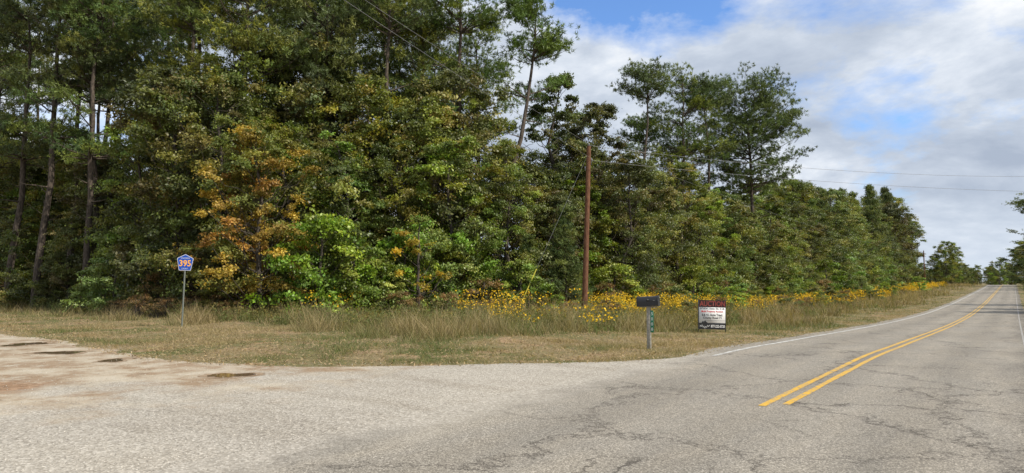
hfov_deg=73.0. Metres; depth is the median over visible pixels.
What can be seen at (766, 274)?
oak tree
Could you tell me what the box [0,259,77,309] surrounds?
shrub
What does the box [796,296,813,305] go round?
shrub
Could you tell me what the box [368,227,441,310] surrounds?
shrub
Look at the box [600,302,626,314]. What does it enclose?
shrub
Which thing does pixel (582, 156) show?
oak tree
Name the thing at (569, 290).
shrub
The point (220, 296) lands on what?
shrub
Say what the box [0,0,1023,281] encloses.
sky
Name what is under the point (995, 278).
sweetgum tree
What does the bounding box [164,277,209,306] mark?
shrub
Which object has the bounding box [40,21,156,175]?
pine tree
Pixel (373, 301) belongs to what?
shrub
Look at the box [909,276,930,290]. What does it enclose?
shrub
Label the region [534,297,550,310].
shrub
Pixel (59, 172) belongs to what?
oak tree
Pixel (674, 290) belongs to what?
shrub
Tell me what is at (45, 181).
oak tree
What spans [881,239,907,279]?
elm tree
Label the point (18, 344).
puddle
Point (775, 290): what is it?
shrub
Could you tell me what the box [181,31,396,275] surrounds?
oak tree
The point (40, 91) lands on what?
pine tree
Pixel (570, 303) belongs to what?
shrub
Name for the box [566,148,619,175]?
oak tree
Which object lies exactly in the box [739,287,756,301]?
shrub
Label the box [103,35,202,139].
pine tree
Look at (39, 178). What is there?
oak tree
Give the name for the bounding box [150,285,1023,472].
road
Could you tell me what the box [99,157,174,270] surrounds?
oak tree
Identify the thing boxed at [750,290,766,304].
shrub
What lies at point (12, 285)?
shrub
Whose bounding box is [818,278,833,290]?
shrub
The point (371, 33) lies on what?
pine tree
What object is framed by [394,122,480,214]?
oak tree
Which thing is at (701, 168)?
pine tree
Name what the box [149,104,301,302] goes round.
oak tree
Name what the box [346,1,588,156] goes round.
power line
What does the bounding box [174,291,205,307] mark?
shrub
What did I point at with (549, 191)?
oak tree
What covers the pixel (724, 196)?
oak tree
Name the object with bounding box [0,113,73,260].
oak tree
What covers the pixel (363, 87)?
oak tree
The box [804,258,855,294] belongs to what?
shrub
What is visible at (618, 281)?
shrub
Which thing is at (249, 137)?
maple tree
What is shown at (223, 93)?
oak tree
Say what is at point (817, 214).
oak tree
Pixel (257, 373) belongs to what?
mud
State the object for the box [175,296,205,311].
shrub
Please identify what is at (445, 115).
oak tree
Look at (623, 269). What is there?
shrub
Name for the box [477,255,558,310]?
shrub
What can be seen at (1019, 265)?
oak tree
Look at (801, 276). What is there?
shrub
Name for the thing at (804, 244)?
sweetgum tree
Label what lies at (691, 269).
shrub
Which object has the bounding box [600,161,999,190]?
power line
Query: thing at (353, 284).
shrub
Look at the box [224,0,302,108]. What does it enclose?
pine tree
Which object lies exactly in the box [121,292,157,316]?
shrub
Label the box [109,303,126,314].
shrub
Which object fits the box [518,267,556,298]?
shrub
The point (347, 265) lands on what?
shrub
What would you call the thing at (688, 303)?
shrub
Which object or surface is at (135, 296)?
shrub
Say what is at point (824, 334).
road marking
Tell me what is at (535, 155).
oak tree
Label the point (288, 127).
elm tree
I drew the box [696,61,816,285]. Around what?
pine tree
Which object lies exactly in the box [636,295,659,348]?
mailbox
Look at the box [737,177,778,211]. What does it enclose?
elm tree
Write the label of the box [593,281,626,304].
shrub
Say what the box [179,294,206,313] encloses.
shrub
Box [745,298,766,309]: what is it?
shrub
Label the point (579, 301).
shrub
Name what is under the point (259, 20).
pine tree
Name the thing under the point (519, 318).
weeds
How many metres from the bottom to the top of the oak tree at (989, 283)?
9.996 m
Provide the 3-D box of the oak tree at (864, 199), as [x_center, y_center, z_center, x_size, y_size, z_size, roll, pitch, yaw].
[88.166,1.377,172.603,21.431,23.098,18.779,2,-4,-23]
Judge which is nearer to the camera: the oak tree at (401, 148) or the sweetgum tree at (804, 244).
the oak tree at (401, 148)
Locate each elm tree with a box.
[85,119,188,303]
[242,116,340,295]
[459,137,549,295]
[674,197,732,290]
[686,191,747,298]
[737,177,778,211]
[777,222,806,269]
[785,201,831,289]
[848,202,887,279]
[864,214,889,275]
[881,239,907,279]
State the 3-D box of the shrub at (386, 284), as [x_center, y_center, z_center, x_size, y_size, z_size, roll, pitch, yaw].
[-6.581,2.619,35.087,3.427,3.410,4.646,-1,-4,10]
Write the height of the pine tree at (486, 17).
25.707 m
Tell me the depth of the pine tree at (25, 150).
48.35 m
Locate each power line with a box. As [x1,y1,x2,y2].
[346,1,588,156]
[365,0,588,143]
[590,145,1023,176]
[593,145,905,249]
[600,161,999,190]
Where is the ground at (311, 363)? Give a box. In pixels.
[0,283,1023,366]
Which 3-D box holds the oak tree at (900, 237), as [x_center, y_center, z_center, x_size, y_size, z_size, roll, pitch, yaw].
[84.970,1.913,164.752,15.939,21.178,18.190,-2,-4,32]
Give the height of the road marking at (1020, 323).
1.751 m
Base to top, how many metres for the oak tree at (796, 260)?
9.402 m
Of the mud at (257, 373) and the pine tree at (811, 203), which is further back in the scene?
the pine tree at (811, 203)
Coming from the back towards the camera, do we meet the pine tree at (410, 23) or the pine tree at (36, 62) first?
the pine tree at (36, 62)
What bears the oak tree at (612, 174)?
on the ground at (311, 363)
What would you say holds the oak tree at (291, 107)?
on the ground at (311, 363)
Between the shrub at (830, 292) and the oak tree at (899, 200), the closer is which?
the shrub at (830, 292)
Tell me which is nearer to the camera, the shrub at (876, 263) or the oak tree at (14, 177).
the oak tree at (14, 177)
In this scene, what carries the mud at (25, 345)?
on the side road at (111, 426)
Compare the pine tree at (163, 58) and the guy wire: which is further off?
the pine tree at (163, 58)
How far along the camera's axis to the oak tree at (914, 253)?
179.71 m
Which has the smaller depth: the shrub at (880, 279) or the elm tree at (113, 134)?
the elm tree at (113, 134)
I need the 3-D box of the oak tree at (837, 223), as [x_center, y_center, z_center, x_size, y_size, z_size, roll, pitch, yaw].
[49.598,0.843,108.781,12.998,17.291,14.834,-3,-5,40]
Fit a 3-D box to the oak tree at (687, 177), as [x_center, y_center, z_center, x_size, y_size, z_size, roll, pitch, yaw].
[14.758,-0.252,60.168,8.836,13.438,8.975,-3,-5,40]
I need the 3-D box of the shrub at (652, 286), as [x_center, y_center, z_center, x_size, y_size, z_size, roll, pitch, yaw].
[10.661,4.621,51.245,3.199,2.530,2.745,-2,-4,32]
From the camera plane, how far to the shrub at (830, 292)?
67.10 m
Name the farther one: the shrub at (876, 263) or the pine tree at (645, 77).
the shrub at (876, 263)
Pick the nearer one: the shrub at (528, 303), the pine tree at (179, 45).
the shrub at (528, 303)
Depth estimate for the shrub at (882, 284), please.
102.64 m
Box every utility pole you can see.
[582,144,592,308]
[923,250,925,282]
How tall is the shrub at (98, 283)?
3.784 m
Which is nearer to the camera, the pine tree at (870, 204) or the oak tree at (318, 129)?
the oak tree at (318, 129)
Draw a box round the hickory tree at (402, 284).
[387,214,454,304]
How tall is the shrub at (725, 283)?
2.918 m
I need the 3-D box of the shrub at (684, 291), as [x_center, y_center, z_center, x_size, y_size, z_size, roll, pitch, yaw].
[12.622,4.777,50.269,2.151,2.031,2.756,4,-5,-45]
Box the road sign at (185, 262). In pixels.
[177,254,192,325]
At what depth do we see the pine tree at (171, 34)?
58.83 m
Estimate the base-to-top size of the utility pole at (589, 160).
10.067 m
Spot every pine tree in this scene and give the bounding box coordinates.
[0,0,48,207]
[0,0,78,305]
[0,0,139,307]
[0,17,66,216]
[1,34,74,146]
[2,0,161,259]
[32,0,151,307]
[32,0,169,251]
[40,0,150,299]
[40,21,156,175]
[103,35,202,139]
[109,0,252,107]
[124,0,215,235]
[133,0,243,132]
[137,0,242,211]
[150,0,324,95]
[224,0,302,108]
[254,0,397,213]
[267,0,387,140]
[298,5,418,130]
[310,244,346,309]
[319,0,443,247]
[339,0,443,144]
[356,0,499,179]
[388,32,465,84]
[399,0,520,194]
[416,21,530,300]
[477,0,580,292]
[509,232,549,309]
[542,203,604,306]
[607,55,679,203]
[612,113,666,183]
[635,62,741,235]
[646,118,719,195]
[669,70,753,193]
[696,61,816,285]
[802,198,832,281]
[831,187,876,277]
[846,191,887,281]
[856,203,882,276]
[861,184,900,280]
[879,186,896,219]
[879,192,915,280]
[893,237,915,281]
[906,217,921,267]
[1001,192,1023,244]
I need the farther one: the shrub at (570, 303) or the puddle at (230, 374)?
the shrub at (570, 303)
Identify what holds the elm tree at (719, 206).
on the ground at (311, 363)
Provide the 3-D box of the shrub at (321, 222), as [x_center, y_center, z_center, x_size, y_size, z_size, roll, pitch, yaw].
[-9.223,1.343,33.285,5.141,5.744,6.970,-3,-5,38]
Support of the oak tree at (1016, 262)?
on the ground at (311, 363)
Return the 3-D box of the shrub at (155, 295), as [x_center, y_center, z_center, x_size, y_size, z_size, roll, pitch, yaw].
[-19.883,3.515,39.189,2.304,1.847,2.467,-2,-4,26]
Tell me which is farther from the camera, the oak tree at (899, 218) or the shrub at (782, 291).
the oak tree at (899, 218)
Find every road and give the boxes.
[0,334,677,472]
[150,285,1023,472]
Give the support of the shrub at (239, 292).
on the ground at (311, 363)
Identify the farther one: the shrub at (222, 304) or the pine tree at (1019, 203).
the pine tree at (1019, 203)
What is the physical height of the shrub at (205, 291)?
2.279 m
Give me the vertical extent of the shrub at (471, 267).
4.956 m
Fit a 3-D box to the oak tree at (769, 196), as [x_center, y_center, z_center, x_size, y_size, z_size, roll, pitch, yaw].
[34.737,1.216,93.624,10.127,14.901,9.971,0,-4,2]
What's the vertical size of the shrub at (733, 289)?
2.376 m
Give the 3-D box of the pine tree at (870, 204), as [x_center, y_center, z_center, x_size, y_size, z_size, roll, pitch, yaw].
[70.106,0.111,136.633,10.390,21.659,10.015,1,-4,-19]
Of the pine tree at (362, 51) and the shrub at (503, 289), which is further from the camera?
the pine tree at (362, 51)
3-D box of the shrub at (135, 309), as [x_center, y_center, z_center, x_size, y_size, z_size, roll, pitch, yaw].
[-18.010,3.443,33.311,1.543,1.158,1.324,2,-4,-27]
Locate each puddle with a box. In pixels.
[2,342,46,345]
[37,351,84,353]
[98,358,121,361]
[207,373,255,376]
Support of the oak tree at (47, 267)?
on the ground at (311, 363)
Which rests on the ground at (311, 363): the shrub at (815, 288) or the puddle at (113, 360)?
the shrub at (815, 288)
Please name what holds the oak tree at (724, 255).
on the ground at (311, 363)
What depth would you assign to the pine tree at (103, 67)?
45.03 m
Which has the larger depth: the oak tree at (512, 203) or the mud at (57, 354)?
the oak tree at (512, 203)
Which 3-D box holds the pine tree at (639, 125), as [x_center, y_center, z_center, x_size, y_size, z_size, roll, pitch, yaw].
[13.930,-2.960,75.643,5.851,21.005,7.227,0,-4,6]
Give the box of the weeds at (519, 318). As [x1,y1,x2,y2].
[0,282,951,333]
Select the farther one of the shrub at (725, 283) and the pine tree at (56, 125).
the shrub at (725, 283)
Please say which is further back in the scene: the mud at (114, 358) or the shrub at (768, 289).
the shrub at (768, 289)
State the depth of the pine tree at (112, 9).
43.66 m
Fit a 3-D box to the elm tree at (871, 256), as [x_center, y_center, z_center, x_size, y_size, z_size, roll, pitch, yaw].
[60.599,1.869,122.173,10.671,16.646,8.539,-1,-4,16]
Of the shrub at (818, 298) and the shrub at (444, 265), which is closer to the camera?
the shrub at (444, 265)
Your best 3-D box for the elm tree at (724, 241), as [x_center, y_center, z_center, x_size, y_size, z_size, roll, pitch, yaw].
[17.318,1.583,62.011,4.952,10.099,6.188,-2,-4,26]
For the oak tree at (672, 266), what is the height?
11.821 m
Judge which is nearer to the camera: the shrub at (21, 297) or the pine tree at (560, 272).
the pine tree at (560, 272)
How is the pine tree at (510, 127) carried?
on the ground at (311, 363)
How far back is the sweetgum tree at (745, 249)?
67.74 m
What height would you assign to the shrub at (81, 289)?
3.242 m
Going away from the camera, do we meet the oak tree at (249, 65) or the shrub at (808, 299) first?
the oak tree at (249, 65)
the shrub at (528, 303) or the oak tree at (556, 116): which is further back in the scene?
the oak tree at (556, 116)
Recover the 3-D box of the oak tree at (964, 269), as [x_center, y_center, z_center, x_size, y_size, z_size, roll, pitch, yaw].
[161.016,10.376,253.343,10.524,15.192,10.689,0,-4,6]
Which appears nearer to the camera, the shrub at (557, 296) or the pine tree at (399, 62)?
the shrub at (557, 296)
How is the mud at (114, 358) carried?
on the side road at (111, 426)
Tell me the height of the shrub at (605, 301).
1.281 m
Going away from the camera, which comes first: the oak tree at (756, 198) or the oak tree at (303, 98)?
the oak tree at (303, 98)
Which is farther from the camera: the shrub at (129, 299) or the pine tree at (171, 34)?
the pine tree at (171, 34)
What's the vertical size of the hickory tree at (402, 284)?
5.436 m
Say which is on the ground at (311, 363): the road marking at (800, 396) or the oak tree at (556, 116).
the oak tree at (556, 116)
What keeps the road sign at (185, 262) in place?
on the ground at (311, 363)
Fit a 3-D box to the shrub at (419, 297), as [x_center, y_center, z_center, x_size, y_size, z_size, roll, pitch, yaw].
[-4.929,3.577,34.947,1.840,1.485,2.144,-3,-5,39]
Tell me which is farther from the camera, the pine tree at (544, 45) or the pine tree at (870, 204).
the pine tree at (870, 204)
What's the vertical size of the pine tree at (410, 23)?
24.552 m
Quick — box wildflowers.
[302,281,947,332]
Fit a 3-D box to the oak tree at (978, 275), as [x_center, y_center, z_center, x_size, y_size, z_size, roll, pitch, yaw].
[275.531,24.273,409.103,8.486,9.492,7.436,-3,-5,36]
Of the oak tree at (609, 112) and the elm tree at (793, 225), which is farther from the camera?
the elm tree at (793, 225)
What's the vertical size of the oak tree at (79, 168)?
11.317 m
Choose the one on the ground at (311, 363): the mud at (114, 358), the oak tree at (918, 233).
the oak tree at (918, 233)
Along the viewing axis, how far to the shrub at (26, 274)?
46.68 m
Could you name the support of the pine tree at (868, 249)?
on the ground at (311, 363)
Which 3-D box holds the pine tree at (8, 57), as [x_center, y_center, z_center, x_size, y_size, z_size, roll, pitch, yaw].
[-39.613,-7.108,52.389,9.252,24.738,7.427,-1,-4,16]
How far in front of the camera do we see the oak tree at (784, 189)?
126.27 m
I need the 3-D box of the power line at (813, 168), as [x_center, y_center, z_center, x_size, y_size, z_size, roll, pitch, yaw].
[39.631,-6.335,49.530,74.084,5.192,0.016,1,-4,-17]
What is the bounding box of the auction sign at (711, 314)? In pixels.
[698,299,725,332]
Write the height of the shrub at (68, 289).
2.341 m
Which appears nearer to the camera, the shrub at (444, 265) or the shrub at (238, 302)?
the shrub at (238, 302)
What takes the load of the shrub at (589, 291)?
on the ground at (311, 363)
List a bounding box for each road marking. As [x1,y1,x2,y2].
[711,285,988,355]
[760,288,998,405]
[783,286,1001,404]
[1015,290,1023,344]
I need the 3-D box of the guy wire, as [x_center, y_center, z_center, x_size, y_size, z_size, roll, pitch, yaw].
[2.146,-0.038,37.885,4.166,9.097,0.060,0,-4,-6]
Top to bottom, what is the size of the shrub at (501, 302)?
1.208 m
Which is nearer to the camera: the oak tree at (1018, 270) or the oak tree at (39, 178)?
the oak tree at (39, 178)
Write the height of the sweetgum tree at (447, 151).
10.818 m
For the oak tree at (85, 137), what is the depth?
59.09 m
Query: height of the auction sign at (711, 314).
1.300 m
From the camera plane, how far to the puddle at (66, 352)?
16.75 m
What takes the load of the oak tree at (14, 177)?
on the ground at (311, 363)
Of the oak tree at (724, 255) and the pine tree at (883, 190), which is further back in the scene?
the pine tree at (883, 190)
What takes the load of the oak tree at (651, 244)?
on the ground at (311, 363)
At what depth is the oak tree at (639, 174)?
50.02 m
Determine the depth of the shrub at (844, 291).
75.74 m
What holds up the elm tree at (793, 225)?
on the ground at (311, 363)
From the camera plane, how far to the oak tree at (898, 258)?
153.45 m
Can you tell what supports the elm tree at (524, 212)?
on the ground at (311, 363)
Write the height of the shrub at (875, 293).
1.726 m
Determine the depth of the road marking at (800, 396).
13.29 m
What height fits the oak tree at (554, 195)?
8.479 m
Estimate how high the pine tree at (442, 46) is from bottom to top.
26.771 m
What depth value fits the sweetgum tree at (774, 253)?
75.19 m
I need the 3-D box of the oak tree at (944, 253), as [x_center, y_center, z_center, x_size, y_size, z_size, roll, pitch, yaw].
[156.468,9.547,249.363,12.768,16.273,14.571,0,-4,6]
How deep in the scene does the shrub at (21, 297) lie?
45.96 m
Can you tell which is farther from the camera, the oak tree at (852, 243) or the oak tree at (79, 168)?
the oak tree at (852, 243)
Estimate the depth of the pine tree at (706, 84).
71.27 m
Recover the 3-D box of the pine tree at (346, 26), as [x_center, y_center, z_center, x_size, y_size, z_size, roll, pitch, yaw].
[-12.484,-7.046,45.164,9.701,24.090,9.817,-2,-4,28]
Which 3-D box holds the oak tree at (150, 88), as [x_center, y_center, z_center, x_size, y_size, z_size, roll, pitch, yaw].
[-18.426,-2.501,39.661,9.414,14.058,10.015,3,-5,-36]
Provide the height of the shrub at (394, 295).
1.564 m
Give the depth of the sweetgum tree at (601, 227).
48.34 m
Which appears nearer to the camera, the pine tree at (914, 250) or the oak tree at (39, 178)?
the oak tree at (39, 178)
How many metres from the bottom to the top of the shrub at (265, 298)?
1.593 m
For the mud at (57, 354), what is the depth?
16.54 m
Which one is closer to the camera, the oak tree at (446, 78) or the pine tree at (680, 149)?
the oak tree at (446, 78)
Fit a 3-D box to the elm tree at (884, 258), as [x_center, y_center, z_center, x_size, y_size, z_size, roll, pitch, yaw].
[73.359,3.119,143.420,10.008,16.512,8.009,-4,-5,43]
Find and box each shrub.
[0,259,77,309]
[0,271,50,301]
[12,270,64,304]
[13,277,54,308]
[57,248,158,311]
[57,261,131,311]
[60,277,112,307]
[98,297,127,315]
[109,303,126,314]
[117,297,135,315]
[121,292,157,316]
[124,294,156,314]
[125,297,149,316]
[131,271,186,309]
[140,300,171,317]
[144,296,180,315]
[147,283,165,305]
[149,295,180,315]
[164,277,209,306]
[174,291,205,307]
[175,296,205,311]
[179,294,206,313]
[189,278,245,313]
[201,291,236,304]
[209,302,232,314]
[227,299,248,313]
[228,261,275,308]
[229,205,383,313]
[240,292,274,309]
[261,246,347,315]
[307,234,371,300]
[307,236,398,313]
[348,255,415,317]
[360,297,385,312]
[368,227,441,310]
[374,290,419,314]
[392,221,469,310]
[395,294,428,311]
[415,233,492,307]
[428,291,463,313]
[459,278,518,305]
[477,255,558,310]
[488,299,512,309]
[490,288,516,306]
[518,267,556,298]
[519,293,541,309]
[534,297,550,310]
[539,293,568,310]
[548,283,592,304]
[556,300,583,311]
[569,283,596,299]
[571,298,592,312]
[588,278,647,302]
[589,260,647,303]
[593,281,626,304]
[598,298,626,309]
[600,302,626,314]
[647,285,671,303]
[649,281,673,304]
[660,285,691,304]
[673,261,724,301]
[676,301,697,314]
[677,288,697,302]
[688,286,715,296]
[706,279,734,300]
[708,286,738,301]
[713,296,734,309]
[720,284,750,310]
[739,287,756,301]
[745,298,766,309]
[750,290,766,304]
[763,285,789,297]
[764,284,775,300]
[775,286,798,299]
[776,296,802,309]
[784,280,805,299]
[787,262,813,289]
[795,280,824,295]
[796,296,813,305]
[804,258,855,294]
[806,286,825,294]
[811,289,828,306]
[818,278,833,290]
[820,252,873,290]
[822,289,850,305]
[838,289,853,299]
[849,275,875,299]
[862,269,879,284]
[867,289,885,299]
[870,261,888,280]
[873,276,894,294]
[877,253,904,284]
[877,281,892,295]
[882,280,902,295]
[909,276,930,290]
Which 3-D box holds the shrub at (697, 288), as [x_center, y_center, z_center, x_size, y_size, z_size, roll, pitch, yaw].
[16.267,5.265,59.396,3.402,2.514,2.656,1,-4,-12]
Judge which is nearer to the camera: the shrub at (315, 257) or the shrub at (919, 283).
the shrub at (315, 257)
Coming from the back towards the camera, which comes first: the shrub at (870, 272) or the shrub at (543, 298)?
the shrub at (870, 272)
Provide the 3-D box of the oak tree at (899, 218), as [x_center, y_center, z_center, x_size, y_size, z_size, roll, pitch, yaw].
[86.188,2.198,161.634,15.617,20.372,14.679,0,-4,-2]
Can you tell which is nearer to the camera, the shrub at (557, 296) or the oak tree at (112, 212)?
the shrub at (557, 296)
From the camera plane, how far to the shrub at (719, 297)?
48.97 m
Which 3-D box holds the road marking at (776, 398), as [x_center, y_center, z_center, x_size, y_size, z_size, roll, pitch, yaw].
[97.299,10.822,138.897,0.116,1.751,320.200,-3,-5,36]
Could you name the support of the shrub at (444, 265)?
on the ground at (311, 363)
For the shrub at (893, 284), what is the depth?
103.31 m
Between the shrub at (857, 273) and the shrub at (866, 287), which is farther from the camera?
the shrub at (857, 273)
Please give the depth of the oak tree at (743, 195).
78.48 m
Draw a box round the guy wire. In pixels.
[523,159,585,298]
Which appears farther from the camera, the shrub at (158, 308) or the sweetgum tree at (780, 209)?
the sweetgum tree at (780, 209)
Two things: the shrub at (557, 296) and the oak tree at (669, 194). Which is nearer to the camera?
the shrub at (557, 296)
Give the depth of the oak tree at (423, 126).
46.86 m
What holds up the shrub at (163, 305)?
on the ground at (311, 363)
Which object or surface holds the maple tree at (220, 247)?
on the ground at (311, 363)
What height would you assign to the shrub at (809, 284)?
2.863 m
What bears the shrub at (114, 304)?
on the ground at (311, 363)
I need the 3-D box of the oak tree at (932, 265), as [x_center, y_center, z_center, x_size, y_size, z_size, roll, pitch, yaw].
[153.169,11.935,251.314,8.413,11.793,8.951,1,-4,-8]
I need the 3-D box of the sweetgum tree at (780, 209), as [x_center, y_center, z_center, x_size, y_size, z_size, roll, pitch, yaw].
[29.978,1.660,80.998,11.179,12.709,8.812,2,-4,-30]
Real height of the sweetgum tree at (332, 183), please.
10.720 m
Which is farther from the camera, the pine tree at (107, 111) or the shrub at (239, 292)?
the pine tree at (107, 111)
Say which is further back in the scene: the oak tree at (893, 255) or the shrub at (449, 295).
the oak tree at (893, 255)
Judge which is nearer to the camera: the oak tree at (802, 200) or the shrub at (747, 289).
the shrub at (747, 289)
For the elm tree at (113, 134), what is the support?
on the ground at (311, 363)
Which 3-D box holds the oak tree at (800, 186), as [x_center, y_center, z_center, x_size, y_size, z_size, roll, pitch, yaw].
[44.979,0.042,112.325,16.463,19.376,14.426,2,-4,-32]
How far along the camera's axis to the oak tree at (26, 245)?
49.35 m
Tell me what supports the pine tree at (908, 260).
on the ground at (311, 363)
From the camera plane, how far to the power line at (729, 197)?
55.69 m
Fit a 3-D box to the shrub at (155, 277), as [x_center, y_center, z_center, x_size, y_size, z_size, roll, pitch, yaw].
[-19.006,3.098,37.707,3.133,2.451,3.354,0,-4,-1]
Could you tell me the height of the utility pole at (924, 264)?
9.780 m
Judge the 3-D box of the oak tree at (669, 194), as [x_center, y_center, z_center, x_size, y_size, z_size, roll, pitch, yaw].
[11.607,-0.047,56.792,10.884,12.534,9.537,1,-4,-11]
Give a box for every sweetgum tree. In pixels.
[286,130,415,296]
[381,134,517,309]
[535,177,626,302]
[676,188,766,295]
[735,210,794,288]
[739,196,811,293]
[765,231,822,291]
[968,265,983,283]
[987,257,1009,284]
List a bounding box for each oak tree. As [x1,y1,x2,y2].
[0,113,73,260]
[0,135,102,262]
[0,141,57,270]
[0,154,83,270]
[0,185,81,302]
[0,202,52,303]
[2,129,114,258]
[17,209,102,308]
[33,146,147,285]
[40,149,166,298]
[72,94,231,284]
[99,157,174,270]
[99,190,140,228]
[100,63,264,307]
[102,24,330,277]
[128,64,323,302]
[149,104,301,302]
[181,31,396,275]
[220,22,398,265]
[270,88,372,285]
[276,73,465,286]
[356,134,478,293]
[374,61,554,301]
[382,86,484,243]
[383,94,515,304]
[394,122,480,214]
[463,139,568,294]
[485,157,536,273]
[506,137,636,294]
[509,188,595,299]
[510,183,603,298]
[513,71,604,251]
[534,109,592,250]
[562,101,645,262]
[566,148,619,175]
[566,154,618,184]
[578,149,683,295]
[593,201,682,293]
[596,162,669,272]
[613,160,713,292]
[626,198,696,285]
[635,159,731,294]
[651,174,741,286]
[685,191,767,297]
[711,184,771,280]
[716,209,789,292]
[723,193,778,263]
[743,183,806,240]
[755,192,805,255]
[773,229,822,288]
[775,178,835,279]
[778,176,827,203]
[783,186,863,270]
[791,184,869,255]
[794,208,861,289]
[804,188,872,289]
[821,205,870,282]
[858,197,907,278]
[861,202,906,281]
[864,195,924,258]
[864,209,916,280]
[879,202,924,282]
[881,221,909,274]
[901,221,932,280]
[901,229,920,275]
[923,253,945,283]
[928,241,964,284]
[941,246,968,283]
[959,262,973,283]
[971,270,986,284]
[983,270,996,284]
[989,241,1023,285]
[1006,247,1023,284]
[1009,246,1023,284]
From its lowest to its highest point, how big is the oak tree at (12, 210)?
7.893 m
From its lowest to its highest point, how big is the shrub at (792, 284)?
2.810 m
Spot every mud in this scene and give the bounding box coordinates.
[0,342,54,346]
[23,351,90,354]
[94,358,126,362]
[198,372,264,378]
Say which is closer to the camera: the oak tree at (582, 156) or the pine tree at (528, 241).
the pine tree at (528, 241)
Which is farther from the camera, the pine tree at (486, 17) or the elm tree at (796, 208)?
the elm tree at (796, 208)
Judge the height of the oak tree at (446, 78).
16.491 m
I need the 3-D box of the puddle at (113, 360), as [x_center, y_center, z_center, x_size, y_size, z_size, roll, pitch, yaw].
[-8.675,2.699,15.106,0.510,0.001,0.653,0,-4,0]
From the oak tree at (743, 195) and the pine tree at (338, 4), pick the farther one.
the oak tree at (743, 195)
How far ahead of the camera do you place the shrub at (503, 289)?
39.13 m
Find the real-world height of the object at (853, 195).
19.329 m
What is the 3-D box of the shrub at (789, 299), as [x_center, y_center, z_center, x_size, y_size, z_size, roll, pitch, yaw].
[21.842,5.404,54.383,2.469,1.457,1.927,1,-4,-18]
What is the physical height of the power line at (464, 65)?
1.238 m
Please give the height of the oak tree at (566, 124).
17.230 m
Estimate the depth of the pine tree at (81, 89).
48.18 m
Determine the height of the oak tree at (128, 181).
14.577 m
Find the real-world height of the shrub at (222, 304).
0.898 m
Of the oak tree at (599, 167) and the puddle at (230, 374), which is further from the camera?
the oak tree at (599, 167)
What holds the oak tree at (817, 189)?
on the ground at (311, 363)
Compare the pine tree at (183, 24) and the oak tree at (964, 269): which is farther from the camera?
the oak tree at (964, 269)
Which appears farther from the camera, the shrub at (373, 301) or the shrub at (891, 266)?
the shrub at (891, 266)
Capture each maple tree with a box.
[170,150,300,307]
[182,116,324,311]
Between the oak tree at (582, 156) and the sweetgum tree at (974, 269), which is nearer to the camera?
the oak tree at (582, 156)
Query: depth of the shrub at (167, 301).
33.09 m
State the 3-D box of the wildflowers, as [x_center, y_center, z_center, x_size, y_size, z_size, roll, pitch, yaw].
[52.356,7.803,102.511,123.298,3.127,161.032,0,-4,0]
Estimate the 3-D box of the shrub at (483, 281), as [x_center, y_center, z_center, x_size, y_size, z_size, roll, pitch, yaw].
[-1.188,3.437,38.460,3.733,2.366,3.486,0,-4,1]
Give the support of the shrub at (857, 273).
on the ground at (311, 363)
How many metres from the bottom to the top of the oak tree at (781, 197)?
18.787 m
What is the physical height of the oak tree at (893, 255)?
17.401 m
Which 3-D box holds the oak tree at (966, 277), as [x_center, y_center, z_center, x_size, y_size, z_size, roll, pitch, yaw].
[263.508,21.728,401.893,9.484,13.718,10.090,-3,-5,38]
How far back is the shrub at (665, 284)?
53.86 m

